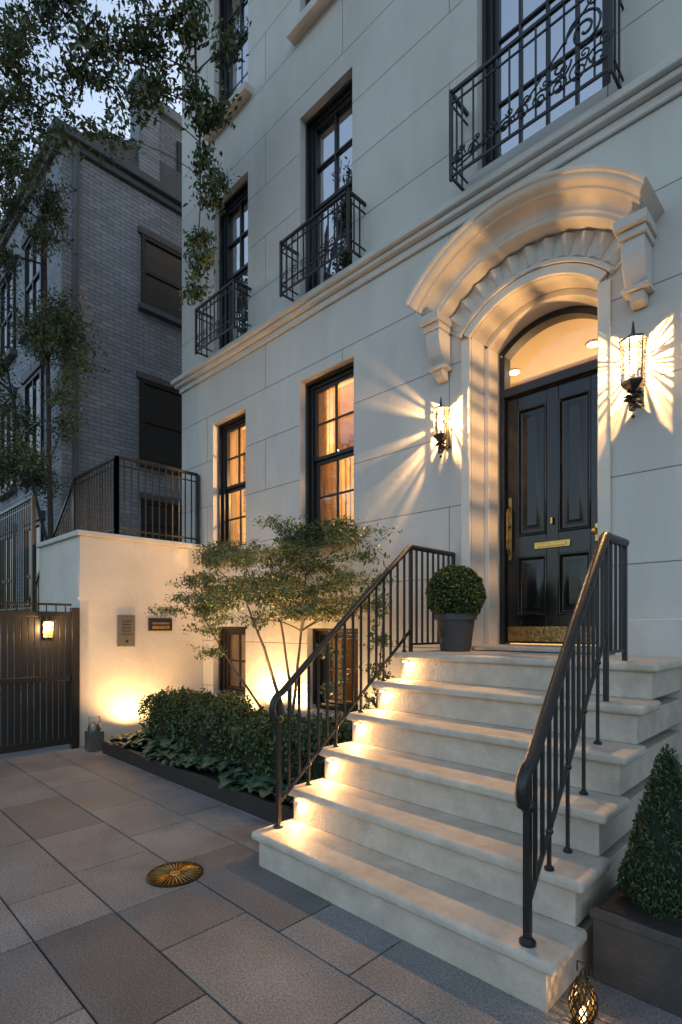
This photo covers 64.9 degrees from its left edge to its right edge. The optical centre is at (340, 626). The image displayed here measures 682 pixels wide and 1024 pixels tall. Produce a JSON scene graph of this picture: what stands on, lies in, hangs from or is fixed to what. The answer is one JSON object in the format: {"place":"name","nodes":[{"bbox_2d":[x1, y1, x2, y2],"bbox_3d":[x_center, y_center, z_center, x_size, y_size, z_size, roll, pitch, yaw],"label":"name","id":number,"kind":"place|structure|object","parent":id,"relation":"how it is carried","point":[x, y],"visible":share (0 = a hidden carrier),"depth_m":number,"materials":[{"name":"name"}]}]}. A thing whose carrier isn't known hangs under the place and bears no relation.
{"place":"outdoors","nodes":[
{"label":"outdoors","id":0,"kind":"place"},
{"bbox_2d":[0,0,181,218],"label":"sky","id":1,"kind":"structure","parent":0,"point":[91,105],"materials":[{"name":"blue"}]},
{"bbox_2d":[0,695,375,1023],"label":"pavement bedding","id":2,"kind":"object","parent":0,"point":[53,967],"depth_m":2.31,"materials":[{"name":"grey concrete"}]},
{"bbox_2d":[0,696,681,1023],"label":"pavement","id":3,"kind":"structure","parent":0,"point":[109,831],"depth_m":2.47,"materials":[{"name":"grey stone"}]},
{"bbox_2d":[0,482,72,706],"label":"metal railing","id":4,"kind":"object","parent":3,"relation":"on","point":[34,585],"visible":0.14,"depth_m":7.79,"materials":[{"name":"black metal"}]},
{"bbox_2d":[0,125,109,540],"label":"garden tree","id":5,"kind":"object","parent":3,"relation":"on","point":[57,329],"visible":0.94,"depth_m":7.54,"materials":[{"name":"green plant"}]},
{"bbox_2d":[85,716,103,751],"bbox_3d":[-2.833,1.226,6.167,0.160,0.383,0.160,0,0,44],"label":"ground lantern","id":6,"kind":"object","parent":3,"relation":"on","point":[94,735],"visible":0.96,"depth_m":6.11,"materials":[{"name":"metal"}]},
{"bbox_2d":[40,536,202,746],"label":"wall","id":7,"kind":"structure","parent":3,"relation":"on","point":[101,584],"depth_m":6.75,"materials":[{"name":"white paint"}]},
{"bbox_2d":[0,602,78,753],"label":"entrance gate","id":8,"kind":"structure","parent":7,"relation":"attached to","point":[40,678],"depth_m":5.99,"materials":[{"name":"black metal"}]},
{"bbox_2d":[43,620,55,636],"bbox_3d":[-3.256,0.023,5.993,0.120,0.190,0.100,0,0,44],"label":"gate lamp","id":9,"kind":"object","parent":8,"relation":"attached to","point":[47,628],"visible":1,"depth_m":6.00,"materials":[{"name":"glass"}]},
{"bbox_2d":[36,529,202,549],"bbox_3d":[-1.986,-1.105,8.473,1.540,0.063,4.680,0,0,44],"label":"coping","id":10,"kind":"object","parent":7,"relation":"on","point":[66,536],"visible":0.28,"depth_m":6.77,"materials":[{"name":"stone"}]},
{"bbox_2d":[117,615,134,646],"bbox_3d":[-2.680,0.053,6.702,0.025,0.390,0.220,0,0,44],"label":"intercom panel","id":11,"kind":"object","parent":7,"relation":"attached to","point":[125,630],"visible":1,"depth_m":6.69,"materials":[{"name":"metal"}]},
{"bbox_2d":[73,455,199,543],"bbox_3d":[-2.907,-1.638,7.591,1.465,0.998,1.175,0,0,44],"label":"terrace railing","id":12,"kind":"object","parent":7,"relation":"on","point":[115,467],"visible":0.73,"depth_m":7.12,"materials":[{"name":"black metal"}]},
{"bbox_2d":[148,618,171,630],"bbox_3d":[-2.361,-0.029,7.020,0.036,0.165,0.320,0,0,44],"label":"mail slot","id":13,"kind":"object","parent":7,"relation":"attached to","point":[159,624],"visible":1,"depth_m":7.00,"materials":[{"name":"black metal"}]},
{"bbox_2d":[0,0,251,309],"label":"street tree","id":14,"kind":"object","parent":3,"relation":"on","point":[137,42],"visible":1,"depth_m":5.58,"materials":[{"name":"green plant"}]},
{"bbox_2d":[146,861,203,887],"bbox_3d":[-0.950,1.411,3.074,0.315,0.014,0.315,0,0,44],"label":"round drain cover","id":15,"kind":"object","parent":3,"relation":"on","point":[174,874],"visible":1,"depth_m":3.05,"materials":[{"name":"brown metal"}]},
{"bbox_2d":[102,740,293,823],"bbox_3d":[-0.864,1.348,5.339,3.530,0.140,1.575,0,0,44],"label":"planting bed","id":16,"kind":"object","parent":3,"relation":"on","point":[207,783],"visible":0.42,"depth_m":4.59,"materials":[{"name":"metal"}]},
{"bbox_2d":[108,727,301,806],"bbox_3d":[-0.989,1.239,5.219,3.489,0.178,1.432,0,0,44],"label":"hosta ground cover","id":17,"kind":"object","parent":16,"relation":"on","point":[172,752],"visible":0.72,"depth_m":4.86,"materials":[{"name":"green plant"}]},
{"bbox_2d":[137,685,351,784],"bbox_3d":[-0.919,1.002,5.402,3.622,0.672,1.232,0,0,44],"label":"boxwood hedge","id":18,"kind":"object","parent":16,"relation":"on","point":[228,726],"visible":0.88,"depth_m":4.96,"materials":[{"name":"green plant"}]},
{"bbox_2d":[144,514,411,719],"bbox_3d":[-0.692,0.114,5.344,3.199,2.521,1.486,0,0,44],"label":"japanese maple","id":19,"kind":"object","parent":16,"relation":"on","point":[278,589],"visible":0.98,"depth_m":5.11,"materials":[{"name":"green plant"}]},
{"bbox_2d":[316,567,395,722],"bbox_3d":[0.149,0.438,4.601,0.835,1.867,0.628,0,0,44],"label":"climbing shrub","id":20,"kind":"object","parent":16,"relation":"on","point":[368,701],"visible":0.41,"depth_m":4.60,"materials":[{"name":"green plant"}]},
{"bbox_2d":[251,650,681,1012],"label":"stone steps","id":21,"kind":"structure","parent":3,"relation":"on","point":[405,823],"depth_m":2.80,"materials":[{"name":"stone"}]},
{"bbox_2d":[269,544,454,828],"bbox_3d":[0.275,0.284,3.923,0.062,1.860,2.007,0,0,44],"label":"stair railing","id":22,"kind":"object","parent":21,"relation":"on","point":[276,704],"visible":0.98,"depth_m":3.72,"materials":[{"name":"black metal"}]},
{"bbox_2d":[425,564,486,651],"bbox_3d":[0.917,-0.152,4.308,0.489,0.698,0.490,0,0,44],"label":"topiary ball in pot","id":23,"kind":"object","parent":21,"relation":"on","point":[458,592],"visible":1,"depth_m":4.18,"materials":[{"name":"green plant"}]},
{"bbox_2d":[514,531,629,947],"bbox_3d":[1.151,0.352,2.559,0.070,1.725,1.479,0,0,41],"label":"stair railing","id":24,"kind":"object","parent":21,"relation":"on","point":[600,571],"visible":1,"depth_m":2.41,"materials":[{"name":"black metal"}]},
{"bbox_2d":[568,960,598,1023],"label":"pierced floor lantern","id":25,"kind":"object","parent":3,"relation":"on","point":[580,1016],"visible":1,"depth_m":1.89,"materials":[{"name":"brown metal"}]},
{"bbox_2d":[589,744,681,1017],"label":"conifer in planter","id":26,"kind":"object","parent":3,"relation":"on","point":[635,913],"visible":1,"depth_m":2.08,"materials":[{"name":"plant"}]},
{"label":"ground","id":27,"kind":"structure","parent":0,"visible":0},
{"bbox_2d":[0,145,62,694],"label":"front wall","id":28,"kind":"structure","parent":27,"relation":"on","point":[54,271],"depth_m":9.47,"materials":[{"name":"grey brick"}]},
{"bbox_2d":[63,147,181,536],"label":"walls","id":29,"kind":"structure","parent":27,"relation":"on","point":[115,212],"depth_m":9.49,"materials":[{"name":"grey brick"}]},
{"bbox_2d":[73,145,79,528],"bbox_3d":[-4.416,-3.282,8.951,0.100,9.400,0.095,0,0,44],"label":"downpipe","id":30,"kind":"object","parent":29,"relation":"attached to","point":[76,283],"visible":0.41,"depth_m":8.91,"materials":[{"name":"metal"}]},
{"bbox_2d":[0,141,181,627],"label":"window frames","id":31,"kind":"structure","parent":29,"relation":"in","point":[39,371],"depth_m":10.03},
{"bbox_2d":[3,230,181,623],"bbox_3d":[-5.928,-3.582,11.461,8.974,7.200,3.611,0,0,11],"label":"window glass","id":32,"kind":"object","parent":31,"relation":"in","point":[164,408],"visible":0.27,"depth_m":10.11,"materials":[{"name":"black glass"}]},
{"bbox_2d":[0,117,181,247],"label":"roof cornice","id":33,"kind":"structure","parent":29,"relation":"on","point":[166,190],"depth_m":9.72,"materials":[{"name":"stone"}]},
{"bbox_2d":[126,68,181,180],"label":"chimney parapet","id":34,"kind":"structure","parent":33,"relation":"on","point":[149,160],"depth_m":10.03,"materials":[{"name":"brick"}]},
{"bbox_2d":[160,116,181,170],"bbox_3d":[-3.597,-9.062,13.294,4.250,1.640,4.050,0,0,44],"label":"storey","id":35,"kind":"object","parent":33,"relation":"on","point":[170,134],"depth_m":10.50,"materials":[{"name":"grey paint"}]},
{"bbox_2d":[0,208,181,633],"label":"window trim","id":36,"kind":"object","parent":29,"relation":"attached to","point":[11,353],"visible":0.32,"depth_m":10.03,"materials":[{"name":"stone"}]},
{"bbox_2d":[171,0,681,761],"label":"townhouse","id":37,"kind":"structure","parent":27,"relation":"on","point":[469,212],"depth_m":4.75,"materials":[{"name":"stone"}]},
{"bbox_2d":[192,539,241,564],"bbox_3d":[-1.607,-0.953,6.935,0.840,0.291,0.292,0,0,44],"label":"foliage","id":38,"kind":"object","parent":37,"relation":"attached to","point":[211,553],"visible":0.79,"depth_m":6.86,"materials":[{"name":"green plant"}]},
{"bbox_2d":[218,413,245,549],"bbox_3d":[-1.365,-1.872,7.157,0.744,1.774,0.150,0,0,44],"label":"window frame","id":39,"kind":"structure","parent":37,"relation":"in","point":[225,490],"depth_m":7.36,"materials":[{"name":"black paint"}]},
{"bbox_2d":[218,627,245,696],"bbox_3d":[-1.365,0.458,7.157,0.744,0.914,0.150,0,0,44],"label":"window frame","id":40,"kind":"structure","parent":37,"relation":"in","point":[224,666],"depth_m":7.35,"materials":[{"name":"black paint"}]},
{"bbox_2d":[219,181,247,349],"bbox_3d":[-1.340,-4.717,7.132,0.774,2.024,0.150,0,0,44],"label":"window frame","id":41,"kind":"structure","parent":37,"relation":"in","point":[236,201],"depth_m":7.33,"materials":[{"name":"black paint"}]},
{"bbox_2d":[219,0,247,107],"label":"window frame","id":42,"kind":"structure","parent":37,"relation":"in","point":[224,5],"depth_m":7.34,"materials":[{"name":"black paint"}]},
{"bbox_2d":[230,200,247,341],"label":"window glass","id":43,"kind":"structure","parent":37,"relation":"in","point":[235,333],"depth_m":7.21,"materials":[{"name":"glass"}]},
{"bbox_2d":[230,0,247,96],"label":"window glass","id":44,"kind":"structure","parent":37,"relation":"in","point":[235,76],"depth_m":7.21,"materials":[{"name":"glass"}]},
{"bbox_2d":[273,514,358,550],"bbox_3d":[-0.283,-0.952,5.638,1.098,0.303,0.302,0,0,44],"label":"window box","id":45,"kind":"object","parent":37,"relation":"attached to","point":[315,536],"visible":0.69,"depth_m":5.56,"materials":[{"name":"green plant"}]},
{"bbox_2d":[306,78,351,292],"bbox_3d":[-0.065,-4.717,5.883,0.804,2.024,0.150,0,0,44],"label":"window frame","id":46,"kind":"structure","parent":37,"relation":"in","point":[330,111],"depth_m":6.10,"materials":[{"name":"black paint"}]},
{"bbox_2d":[306,362,353,531],"bbox_3d":[-0.058,-1.872,5.876,0.824,1.774,0.150,0,0,44],"label":"window frame","id":47,"kind":"structure","parent":37,"relation":"in","point":[343,374],"depth_m":6.10,"materials":[{"name":"black paint"}]},
{"bbox_2d":[319,102,351,284],"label":"window glass","id":48,"kind":"structure","parent":37,"relation":"in","point":[344,118],"depth_m":5.94,"materials":[{"name":"glass"}]},
{"bbox_2d":[313,629,357,711],"bbox_3d":[0.006,0.468,5.813,0.764,0.894,0.150,0,0,44],"label":"window frame","id":49,"kind":"structure","parent":37,"relation":"in","point":[318,634],"depth_m":6.01,"materials":[{"name":"black paint"}]},
{"bbox_2d":[432,397,451,457],"bbox_3d":[0.872,-1.699,4.603,0.124,0.518,0.199,0,0,44],"label":"wall lantern","id":50,"kind":"object","parent":37,"relation":"attached to","point":[445,425],"depth_m":4.58,"materials":[{"name":"white glass"}]},
{"bbox_2d":[482,0,610,167],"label":"window frame","id":51,"kind":"structure","parent":37,"relation":"in","point":[491,40],"depth_m":4.53,"materials":[{"name":"black paint"}]},
{"bbox_2d":[500,0,601,155],"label":"window glass","id":52,"kind":"structure","parent":37,"relation":"in","point":[509,9],"depth_m":4.31,"materials":[{"name":"glass"}]},
{"bbox_2d":[507,372,597,644],"bbox_3d":[1.777,-0.929,4.484,0.816,2.145,0.069,0,0,44],"label":"door leaf","id":53,"kind":"structure","parent":37,"relation":"in","point":[552,432],"depth_m":4.47,"materials":[{"name":"black wood"}]},
{"bbox_2d":[618,321,647,418],"bbox_3d":[1.937,-1.690,3.547,0.154,0.639,0.216,0,0,44],"label":"wall lantern","id":54,"kind":"object","parent":37,"relation":"attached to","point":[634,383],"depth_m":3.52,"materials":[{"name":"glass"}]}
]}

